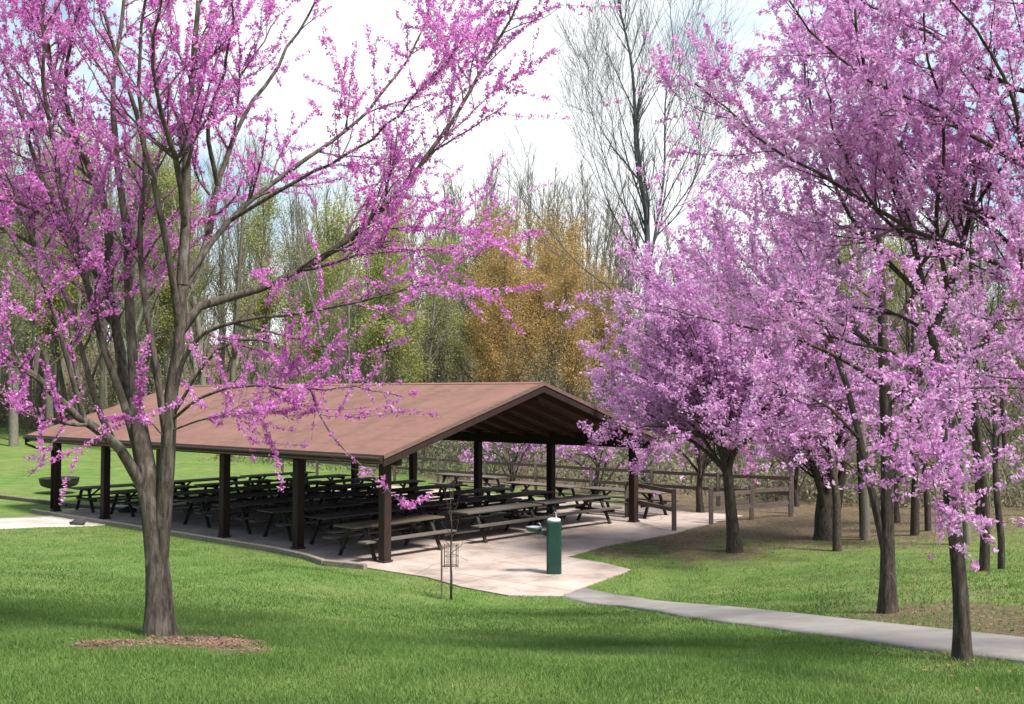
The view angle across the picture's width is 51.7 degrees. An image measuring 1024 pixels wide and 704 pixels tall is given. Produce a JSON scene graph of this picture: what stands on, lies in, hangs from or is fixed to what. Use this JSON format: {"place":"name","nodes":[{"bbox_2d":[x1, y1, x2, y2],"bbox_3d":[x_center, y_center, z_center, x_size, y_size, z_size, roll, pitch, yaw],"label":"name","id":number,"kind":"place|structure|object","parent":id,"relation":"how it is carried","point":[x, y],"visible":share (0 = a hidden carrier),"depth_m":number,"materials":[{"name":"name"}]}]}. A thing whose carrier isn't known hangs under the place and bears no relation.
{"place":"outdoors","nodes":[
{"label":"outdoors","id":0,"kind":"place"},
{"bbox_2d":[58,486,742,596],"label":"patio","id":1,"kind":"structure","parent":0,"point":[511,560],"depth_m":26.58,"materials":[{"name":"concrete"}]},
{"bbox_2d":[63,483,138,512],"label":"picnic table","id":2,"kind":"object","parent":1,"relation":"on","point":[89,498],"visible":0.45,"depth_m":34.10,"materials":[{"name":"brown wood"}]},
{"bbox_2d":[97,485,204,516],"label":"picnic table","id":3,"kind":"object","parent":1,"relation":"on","point":[116,499],"visible":0.66,"depth_m":32.89,"materials":[{"name":"brown wood"}]},
{"bbox_2d":[172,492,283,527],"bbox_3d":[-8.280,4.609,30.862,1.522,0.771,2.900,-2,-3,40],"label":"picnic table","id":4,"kind":"object","parent":1,"relation":"on","point":[203,506],"visible":0.81,"depth_m":30.39,"materials":[{"name":"brown wood"}]},
{"bbox_2d":[194,479,285,505],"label":"picnic table","id":5,"kind":"object","parent":1,"relation":"on","point":[252,482],"visible":0.56,"depth_m":35.73,"materials":[{"name":"brown wood"}]},
{"bbox_2d":[206,497,322,533],"bbox_3d":[-6.882,4.558,29.558,1.522,0.771,2.900,-2,-3,37],"label":"picnic table","id":6,"kind":"object","parent":1,"relation":"on","point":[242,507],"visible":0.55,"depth_m":29.02,"materials":[{"name":"brown wood"}]},
{"bbox_2d":[233,482,324,512],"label":"picnic table","id":7,"kind":"object","parent":1,"relation":"on","point":[256,489],"visible":0.57,"depth_m":33.96,"materials":[{"name":"brown wood"}]},
{"bbox_2d":[249,502,372,541],"bbox_3d":[-5.335,4.504,28.161,1.522,0.771,2.900,-2,-3,44],"label":"picnic table","id":8,"kind":"object","parent":1,"relation":"on","point":[283,511],"visible":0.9,"depth_m":27.76,"materials":[{"name":"brown wood"}]},
{"bbox_2d":[267,486,363,505],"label":"picnic table","id":9,"kind":"object","parent":1,"relation":"on","point":[288,493],"visible":0.61,"depth_m":33.14,"materials":[{"name":"brown wood"}]},
{"bbox_2d":[23,382,657,562],"bbox_3d":[-5.714,3.016,32.522,17.119,4.082,10.950,-2,-3,41],"label":"picnic shelter","id":10,"kind":"object","parent":1,"relation":"on","point":[479,413],"visible":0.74,"depth_m":28.29,"materials":[{"name":"brown wood"}]},
{"bbox_2d":[307,477,378,500],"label":"picnic table","id":11,"kind":"object","parent":1,"relation":"on","point":[328,483],"visible":0.5,"depth_m":36.35,"materials":[{"name":"brown wood"}]},
{"bbox_2d":[309,490,399,520],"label":"picnic table","id":12,"kind":"object","parent":1,"relation":"on","point":[335,497],"visible":0.46,"depth_m":31.50,"materials":[{"name":"brown wood"}]},
{"bbox_2d":[304,506,420,548],"bbox_3d":[-3.880,4.453,26.857,1.522,0.771,2.900,-2,-3,40],"label":"picnic table","id":13,"kind":"object","parent":1,"relation":"on","point":[336,518],"visible":0.65,"depth_m":26.38,"materials":[{"name":"brown wood"}]},
{"bbox_2d":[323,514,456,560],"bbox_3d":[-2.865,4.384,25.072,1.522,0.771,2.900,-2,-3,41],"label":"picnic table","id":14,"kind":"object","parent":1,"relation":"on","point":[366,527],"visible":0.95,"depth_m":24.84,"materials":[{"name":"brown wood"}]},
{"bbox_2d":[346,479,433,501],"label":"picnic table","id":15,"kind":"object","parent":1,"relation":"on","point":[368,486],"visible":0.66,"depth_m":35.36,"materials":[{"name":"brown wood"}]},
{"bbox_2d":[338,493,445,517],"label":"picnic table","id":16,"kind":"object","parent":1,"relation":"on","point":[369,502],"visible":0.53,"depth_m":30.31,"materials":[{"name":"brown wood"}]},
{"bbox_2d":[391,483,475,514],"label":"picnic table","id":17,"kind":"object","parent":1,"relation":"on","point":[409,490],"visible":0.59,"depth_m":33.84,"materials":[{"name":"brown wood"}]},
{"bbox_2d":[391,497,498,530],"bbox_3d":[-1.907,4.550,29.352,1.522,0.771,2.900,-2,-3,44],"label":"picnic table","id":18,"kind":"object","parent":1,"relation":"on","point":[423,507],"visible":0.62,"depth_m":29.41,"materials":[{"name":"brown wood"}]},
{"bbox_2d":[428,473,510,495],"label":"picnic table","id":19,"kind":"object","parent":1,"relation":"on","point":[486,479],"visible":0.73,"depth_m":38.85,"materials":[{"name":"brown wood"}]},
{"bbox_2d":[427,487,521,517],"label":"picnic table","id":20,"kind":"object","parent":1,"relation":"on","point":[458,493],"visible":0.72,"depth_m":32.47,"materials":[{"name":"brown wood"}]},
{"bbox_2d":[437,502,553,542],"bbox_3d":[-0.408,4.494,27.918,1.522,0.771,2.900,-2,-3,42],"label":"picnic table","id":21,"kind":"object","parent":1,"relation":"on","point":[477,512],"visible":0.98,"depth_m":27.66,"materials":[{"name":"brown wood"}]},
{"bbox_2d":[468,490,565,524],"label":"picnic table","id":22,"kind":"object","parent":1,"relation":"on","point":[503,498],"visible":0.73,"depth_m":31.50,"materials":[{"name":"brown wood"}]},
{"bbox_2d":[495,481,589,503],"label":"picnic table","id":23,"kind":"object","parent":1,"relation":"on","point":[560,488],"visible":0.67,"depth_m":34.95,"materials":[{"name":"brown wood"}]},
{"bbox_2d":[525,512,561,573],"bbox_3d":[0.654,4.001,22.229,0.765,1.293,0.380,0,-2,0],"label":"drinking fountain","id":24,"kind":"object","parent":1,"relation":"on","point":[552,533],"visible":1,"depth_m":22.08,"materials":[{"name":"green paint"}]},
{"bbox_2d":[516,494,621,530],"bbox_3d":[1.661,4.587,30.286,1.522,0.771,2.900,-2,-3,45],"label":"picnic table","id":25,"kind":"object","parent":1,"relation":"on","point":[552,502],"visible":0.91,"depth_m":30.17,"materials":[{"name":"brown wood"}]},
{"bbox_2d":[582,486,678,518],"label":"picnic table","id":26,"kind":"object","parent":1,"relation":"on","point":[649,493],"visible":0.53,"depth_m":32.80,"materials":[{"name":"brown wood"}]},
{"bbox_2d":[0,343,1023,703],"bbox_3d":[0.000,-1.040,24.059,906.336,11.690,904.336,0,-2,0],"label":"ground","id":27,"kind":"structure","parent":0,"point":[16,479],"depth_m":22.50,"materials":[{"name":"green plant"}]},
{"bbox_2d":[0,142,46,446],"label":"woodland tree","id":28,"kind":"object","parent":27,"relation":"on","point":[13,430],"visible":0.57,"depth_m":68.38,"materials":[{"name":"green plant"}]},
{"bbox_2d":[0,186,53,383],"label":"woodland tree","id":29,"kind":"object","parent":27,"relation":"on","point":[11,227],"visible":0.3,"depth_m":70.43,"materials":[{"name":"green plant"}]},
{"bbox_2d":[0,135,69,439],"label":"woodland tree","id":30,"kind":"object","parent":27,"relation":"on","point":[18,349],"visible":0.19,"depth_m":74.15,"materials":[{"name":"green plant"}]},
{"bbox_2d":[12,146,90,420],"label":"woodland tree","id":31,"kind":"object","parent":27,"relation":"on","point":[61,377],"visible":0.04,"depth_m":81.80,"materials":[{"name":"green plant"}]},
{"bbox_2d":[0,515,104,528],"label":"walkway","id":32,"kind":"structure","parent":27,"relation":"on","point":[27,522],"depth_m":30.39,"materials":[{"name":"concrete"}]},
{"bbox_2d":[0,140,109,427],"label":"woodland tree","id":33,"kind":"object","parent":27,"relation":"on","point":[44,349],"visible":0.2,"depth_m":75.70,"materials":[{"name":"green plant"}]},
{"bbox_2d":[7,108,113,429],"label":"woodland tree","id":34,"kind":"object","parent":27,"relation":"on","point":[40,371],"visible":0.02,"depth_m":83.76,"materials":[{"name":"green plant"}]},
{"bbox_2d":[45,168,103,410],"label":"woodland tree","id":35,"kind":"object","parent":27,"relation":"on","point":[78,306],"visible":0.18,"depth_m":77.27,"materials":[{"name":"plant"}]},
{"bbox_2d":[81,135,128,446],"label":"woodland tree","id":36,"kind":"object","parent":27,"relation":"on","point":[102,380],"visible":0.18,"depth_m":71.55,"materials":[{"name":"plant"}]},
{"bbox_2d":[85,91,170,358],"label":"woodland tree","id":37,"kind":"object","parent":27,"relation":"on","point":[135,231],"visible":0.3,"depth_m":70.61,"materials":[{"name":"plant"}]},
{"bbox_2d":[82,120,189,395],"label":"woodland tree","id":38,"kind":"object","parent":27,"relation":"on","point":[154,152],"visible":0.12,"depth_m":80.36,"materials":[{"name":"green plant"}]},
{"bbox_2d":[102,178,191,404],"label":"woodland tree","id":39,"kind":"object","parent":27,"relation":"on","point":[139,314],"visible":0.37,"depth_m":67.89,"materials":[{"name":"green plant"}]},
{"bbox_2d":[114,159,180,395],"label":"woodland tree","id":40,"kind":"object","parent":27,"relation":"on","point":[155,215],"visible":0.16,"depth_m":78.99,"materials":[{"name":"green plant"}]},
{"bbox_2d":[75,635,272,651],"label":"mulch","id":41,"kind":"object","parent":27,"relation":"on","point":[224,640],"visible":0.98,"depth_m":8.84,"materials":[{"name":"brown plant"}]},
{"bbox_2d":[141,170,218,384],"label":"woodland tree","id":42,"kind":"object","parent":27,"relation":"on","point":[194,192],"visible":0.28,"depth_m":78.65,"materials":[{"name":"green plant"}]},
{"bbox_2d":[158,174,217,384],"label":"woodland tree","id":43,"kind":"object","parent":27,"relation":"on","point":[194,365],"visible":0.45,"depth_m":72.51,"materials":[{"name":"plant"}]},
{"bbox_2d":[164,187,231,384],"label":"woodland tree","id":44,"kind":"object","parent":27,"relation":"on","point":[213,324],"visible":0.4,"depth_m":76.20,"materials":[{"name":"plant"}]},
{"bbox_2d":[187,221,263,384],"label":"woodland tree","id":45,"kind":"object","parent":27,"relation":"on","point":[224,330],"visible":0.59,"depth_m":79.10,"materials":[{"name":"green plant"}]},
{"bbox_2d":[196,137,267,383],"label":"woodland tree","id":46,"kind":"object","parent":27,"relation":"on","point":[234,356],"visible":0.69,"depth_m":77.95,"materials":[{"name":"plant"}]},
{"bbox_2d":[224,168,297,380],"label":"woodland tree","id":47,"kind":"object","parent":27,"relation":"on","point":[260,303],"visible":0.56,"depth_m":86.83,"materials":[{"name":"green plant"}]},
{"bbox_2d":[213,179,309,383],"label":"woodland tree","id":48,"kind":"object","parent":27,"relation":"on","point":[286,268],"visible":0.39,"depth_m":93.47,"materials":[{"name":"green plant"}]},
{"bbox_2d":[266,200,315,380],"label":"woodland tree","id":49,"kind":"object","parent":27,"relation":"on","point":[288,247],"visible":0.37,"depth_m":98.39,"materials":[{"name":"green plant"}]},
{"bbox_2d":[280,199,335,383],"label":"woodland tree","id":50,"kind":"object","parent":27,"relation":"on","point":[311,278],"visible":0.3,"depth_m":87.84,"materials":[{"name":"green plant"}]},
{"bbox_2d":[0,0,622,636],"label":"redbud tree","id":51,"kind":"object","parent":27,"relation":"on","point":[154,486],"visible":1,"depth_m":9.29,"materials":[{"name":"pink plant"}]},
{"bbox_2d":[296,229,347,383],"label":"woodland tree","id":52,"kind":"object","parent":27,"relation":"on","point":[322,339],"visible":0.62,"depth_m":59.80,"materials":[{"name":"plant"}]},
{"bbox_2d":[275,185,369,375],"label":"woodland tree","id":53,"kind":"object","parent":27,"relation":"on","point":[335,225],"visible":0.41,"depth_m":75.30,"materials":[{"name":"green plant"}]},
{"bbox_2d":[289,230,358,383],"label":"woodland tree","id":54,"kind":"object","parent":27,"relation":"on","point":[316,349],"visible":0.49,"depth_m":63.19,"materials":[{"name":"green plant"}]},
{"bbox_2d":[327,219,366,383],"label":"woodland tree","id":55,"kind":"object","parent":27,"relation":"on","point":[348,357],"visible":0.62,"depth_m":58.27,"materials":[{"name":"plant"}]},
{"bbox_2d":[332,282,377,383],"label":"woodland tree","id":56,"kind":"object","parent":27,"relation":"on","point":[352,359],"visible":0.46,"depth_m":60.01,"materials":[{"name":"green plant"}]},
{"bbox_2d":[337,245,384,381],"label":"woodland tree","id":57,"kind":"object","parent":27,"relation":"on","point":[358,342],"visible":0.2,"depth_m":81.71,"materials":[{"name":"green plant"}]},
{"bbox_2d":[341,205,419,381],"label":"woodland tree","id":58,"kind":"object","parent":27,"relation":"on","point":[383,376],"visible":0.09,"depth_m":68.08,"materials":[{"name":"green plant"}]},
{"bbox_2d":[342,189,447,382],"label":"woodland tree","id":59,"kind":"object","parent":27,"relation":"on","point":[371,331],"visible":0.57,"depth_m":58.98,"materials":[{"name":"green plant"}]},
{"bbox_2d":[364,219,430,382],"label":"woodland tree","id":60,"kind":"object","parent":27,"relation":"on","point":[396,287],"visible":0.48,"depth_m":58.86,"materials":[{"name":"green plant"}]},
{"bbox_2d":[408,232,461,381],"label":"woodland tree","id":61,"kind":"object","parent":27,"relation":"on","point":[433,246],"visible":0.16,"depth_m":74.52,"materials":[{"name":"green plant"}]},
{"bbox_2d":[402,212,473,448],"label":"woodland tree","id":62,"kind":"object","parent":27,"relation":"on","point":[433,325],"visible":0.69,"depth_m":64.53,"materials":[{"name":"green plant"}]},
{"bbox_2d":[410,229,467,382],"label":"woodland tree","id":63,"kind":"object","parent":27,"relation":"on","point":[447,352],"visible":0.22,"depth_m":70.91,"materials":[{"name":"green plant"}]},
{"bbox_2d":[440,479,465,599],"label":"young tree","id":64,"kind":"object","parent":27,"relation":"on","point":[450,566],"visible":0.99,"depth_m":19.49,"materials":[{"name":"brown plant"}]},
{"bbox_2d":[424,202,500,381],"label":"woodland tree","id":65,"kind":"object","parent":27,"relation":"on","point":[462,329],"visible":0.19,"depth_m":66.97,"materials":[{"name":"green plant"}]},
{"bbox_2d":[450,200,501,381],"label":"woodland tree","id":66,"kind":"object","parent":27,"relation":"on","point":[463,304],"visible":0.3,"depth_m":66.58,"materials":[{"name":"green plant"}]},
{"bbox_2d":[457,259,518,454],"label":"woodland tree","id":67,"kind":"object","parent":27,"relation":"on","point":[486,343],"visible":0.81,"depth_m":54.82,"materials":[{"name":"green plant"}]},
{"bbox_2d":[462,212,540,461],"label":"woodland tree","id":68,"kind":"object","parent":27,"relation":"on","point":[504,269],"visible":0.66,"depth_m":55.86,"materials":[{"name":"yellow plant"}]},
{"bbox_2d":[458,441,546,490],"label":"redbud tree","id":69,"kind":"object","parent":27,"relation":"on","point":[512,460],"visible":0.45,"depth_m":41.28,"materials":[{"name":"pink plant"}]},
{"bbox_2d":[462,203,547,381],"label":"woodland tree","id":70,"kind":"object","parent":27,"relation":"on","point":[524,339],"visible":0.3,"depth_m":65.92,"materials":[{"name":"orange plant"}]},
{"bbox_2d":[0,99,1023,412],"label":"wood","id":71,"kind":"object","parent":27,"relation":"on","point":[296,221],"visible":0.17,"depth_m":123.81,"materials":[{"name":"brown plant"}]},
{"bbox_2d":[0,320,1023,464],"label":"undergrowth","id":72,"kind":"object","parent":27,"relation":"on","point":[89,408],"visible":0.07,"depth_m":72.40,"materials":[{"name":"plant"}]},
{"bbox_2d":[281,456,793,512],"bbox_3d":[-1.069,4.848,41.582,26.161,1.359,0.161,-2,-3,41],"label":"rail fence","id":73,"kind":"object","parent":27,"relation":"on","point":[591,469],"visible":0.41,"depth_m":38.39,"materials":[{"name":"brown wood"}]},
{"bbox_2d":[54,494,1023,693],"bbox_3d":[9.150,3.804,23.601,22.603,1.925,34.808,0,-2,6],"label":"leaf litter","id":74,"kind":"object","parent":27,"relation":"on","point":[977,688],"visible":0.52,"depth_m":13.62,"materials":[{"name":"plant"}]},
{"bbox_2d":[509,227,573,381],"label":"woodland tree","id":75,"kind":"object","parent":27,"relation":"on","point":[540,300],"visible":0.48,"depth_m":66.99,"materials":[{"name":"orange plant"}]},
{"bbox_2d":[531,199,601,388],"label":"woodland tree","id":76,"kind":"object","parent":27,"relation":"on","point":[552,317],"visible":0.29,"depth_m":78.02,"materials":[{"name":"orange plant"}]},
{"bbox_2d":[530,225,608,463],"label":"woodland tree","id":77,"kind":"object","parent":27,"relation":"on","point":[571,347],"visible":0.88,"depth_m":53.93,"materials":[{"name":"yellow plant"}]},
{"bbox_2d":[575,256,610,402],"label":"woodland tree","id":78,"kind":"object","parent":27,"relation":"on","point":[596,271],"visible":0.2,"depth_m":77.31,"materials":[{"name":"orange plant"}]},
{"bbox_2d":[393,0,793,482],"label":"tall bare tree","id":79,"kind":"object","parent":27,"relation":"on","point":[642,188],"visible":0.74,"depth_m":42.34,"materials":[{"name":"grey plant"}]},
{"bbox_2d":[576,264,631,401],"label":"woodland tree","id":80,"kind":"object","parent":27,"relation":"on","point":[601,323],"visible":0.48,"depth_m":67.98,"materials":[{"name":"orange plant"}]},
{"bbox_2d":[542,395,672,494],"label":"redbud tree","id":81,"kind":"object","parent":27,"relation":"on","point":[558,453],"visible":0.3,"depth_m":39.29,"materials":[{"name":"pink plant"}]},
{"bbox_2d":[197,430,1023,509],"bbox_3d":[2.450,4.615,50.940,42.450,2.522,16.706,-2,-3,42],"label":"brush","id":82,"kind":"object","parent":27,"relation":"on","point":[667,466],"visible":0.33,"depth_m":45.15,"materials":[{"name":"plant"}]},
{"bbox_2d":[598,273,651,422],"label":"woodland tree","id":83,"kind":"object","parent":27,"relation":"on","point":[619,318],"visible":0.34,"depth_m":60.79,"materials":[{"name":"orange plant"}]},
{"bbox_2d":[625,480,676,530],"bbox_3d":[3.991,4.504,30.753,0.143,1.330,3.526,1,-2,-16],"label":"rail fence","id":84,"kind":"object","parent":27,"relation":"on","point":[672,509],"visible":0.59,"depth_m":30.08,"materials":[{"name":"brown wood"}]},
{"bbox_2d":[605,311,771,512],"bbox_3d":[6.096,1.739,33.970,7.291,7.173,5.691,1,-2,-27],"label":"redbud tree","id":85,"kind":"object","parent":27,"relation":"on","point":[703,462],"visible":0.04,"depth_m":33.49,"materials":[{"name":"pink plant"}]},
{"bbox_2d":[557,226,900,552],"bbox_3d":[5.027,0.913,24.971,8.012,7.869,8.273,0,-2,0],"label":"redbud tree","id":86,"kind":"object","parent":27,"relation":"on","point":[725,418],"visible":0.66,"depth_m":23.99,"materials":[{"name":"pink plant"}]},
{"bbox_2d":[708,482,792,524],"bbox_3d":[7.117,4.542,31.607,3.378,1.184,0.316,1,-3,-31],"label":"rail fence","id":87,"kind":"object","parent":27,"relation":"on","point":[751,505],"visible":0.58,"depth_m":31.70,"materials":[{"name":"brown wood"}]},
{"bbox_2d":[544,2,1023,613],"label":"redbud tree","id":88,"kind":"object","parent":27,"relation":"on","point":[886,540],"visible":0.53,"depth_m":13.40,"materials":[{"name":"pink plant"}]},
{"bbox_2d":[604,0,1023,571],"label":"redbud tree","id":89,"kind":"object","parent":27,"relation":"on","point":[1010,221],"visible":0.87,"depth_m":8.38,"materials":[{"name":"pink plant"}]},
{"bbox_2d":[787,253,855,551],"bbox_3d":[7.334,1.008,24.981,1.840,7.390,1.780,2,-3,-38],"label":"woodland tree","id":90,"kind":"object","parent":27,"relation":"on","point":[837,537],"visible":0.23,"depth_m":24.42,"materials":[{"name":"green plant"}]},
{"bbox_2d":[752,259,927,540],"bbox_3d":[7.981,1.248,26.674,5.827,7.502,5.445,1,-2,-22],"label":"redbud tree","id":91,"kind":"object","parent":27,"relation":"on","point":[819,466],"visible":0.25,"depth_m":26.41,"materials":[{"name":"pink plant"}]},
{"bbox_2d":[681,0,1023,661],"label":"redbud tree","id":92,"kind":"object","parent":27,"relation":"on","point":[961,648],"visible":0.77,"depth_m":8.87,"materials":[{"name":"pink plant"}]},
{"bbox_2d":[823,202,894,539],"bbox_3d":[8.762,0.116,26.993,2.086,9.371,2.858,-1,-2,25],"label":"woodland tree","id":93,"kind":"object","parent":27,"relation":"on","point":[865,520],"visible":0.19,"depth_m":26.50,"materials":[{"name":"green plant"}]},
{"bbox_2d":[860,233,913,379],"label":"woodland tree","id":94,"kind":"object","parent":27,"relation":"on","point":[900,281],"visible":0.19,"depth_m":59.53,"materials":[{"name":"green plant"}]},
{"bbox_2d":[869,224,931,530],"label":"woodland tree","id":95,"kind":"object","parent":27,"relation":"on","point":[927,514],"visible":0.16,"depth_m":26.85,"materials":[{"name":"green plant"}]},
{"bbox_2d":[889,199,939,535],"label":"woodland tree","id":96,"kind":"object","parent":27,"relation":"on","point":[915,518],"visible":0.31,"depth_m":26.18,"materials":[{"name":"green plant"}]},
{"bbox_2d":[820,330,1023,522],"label":"redbud tree","id":97,"kind":"object","parent":27,"relation":"on","point":[896,510],"visible":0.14,"depth_m":29.04,"materials":[{"name":"pink plant"}]},
{"bbox_2d":[894,193,998,507],"bbox_3d":[11.518,0.172,28.377,2.915,8.966,3.321,0,-2,-12],"label":"woodland tree","id":98,"kind":"object","parent":27,"relation":"on","point":[952,424],"visible":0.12,"depth_m":28.14,"materials":[{"name":"green plant"}]},
{"bbox_2d":[910,75,1009,570],"bbox_3d":[8.033,-0.320,17.968,1.679,8.778,1.678,1,-2,-25],"label":"bare tree","id":99,"kind":"object","parent":27,"relation":"on","point":[984,550],"visible":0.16,"depth_m":18.58,"materials":[{"name":"brown plant"}]},
{"bbox_2d":[913,143,1012,544],"bbox_3d":[10.340,-0.304,24.230,2.356,9.590,2.903,0,-2,9],"label":"woodland tree","id":100,"kind":"object","parent":27,"relation":"on","point":[966,528],"visible":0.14,"depth_m":24.00,"materials":[{"name":"green plant"}]},
{"bbox_2d":[960,153,1023,568],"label":"bare tree","id":101,"kind":"object","parent":27,"relation":"on","point":[999,518],"visible":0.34,"depth_m":19.06,"materials":[{"name":"brown plant"}]},
{"bbox_2d":[984,228,1023,477],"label":"woodland tree","id":102,"kind":"object","parent":27,"relation":"on","point":[1004,439],"visible":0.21,"depth_m":41.28,"materials":[{"name":"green plant"}]},
{"bbox_2d":[0,0,1023,345],"label":"sky","id":103,"kind":"structure","parent":0,"point":[344,22],"materials":[{"name":"white"}]},
{"bbox_2d":[561,588,1023,664],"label":"path","id":104,"kind":"structure","parent":0,"point":[997,646],"depth_m":11.94,"materials":[{"name":"concrete"}]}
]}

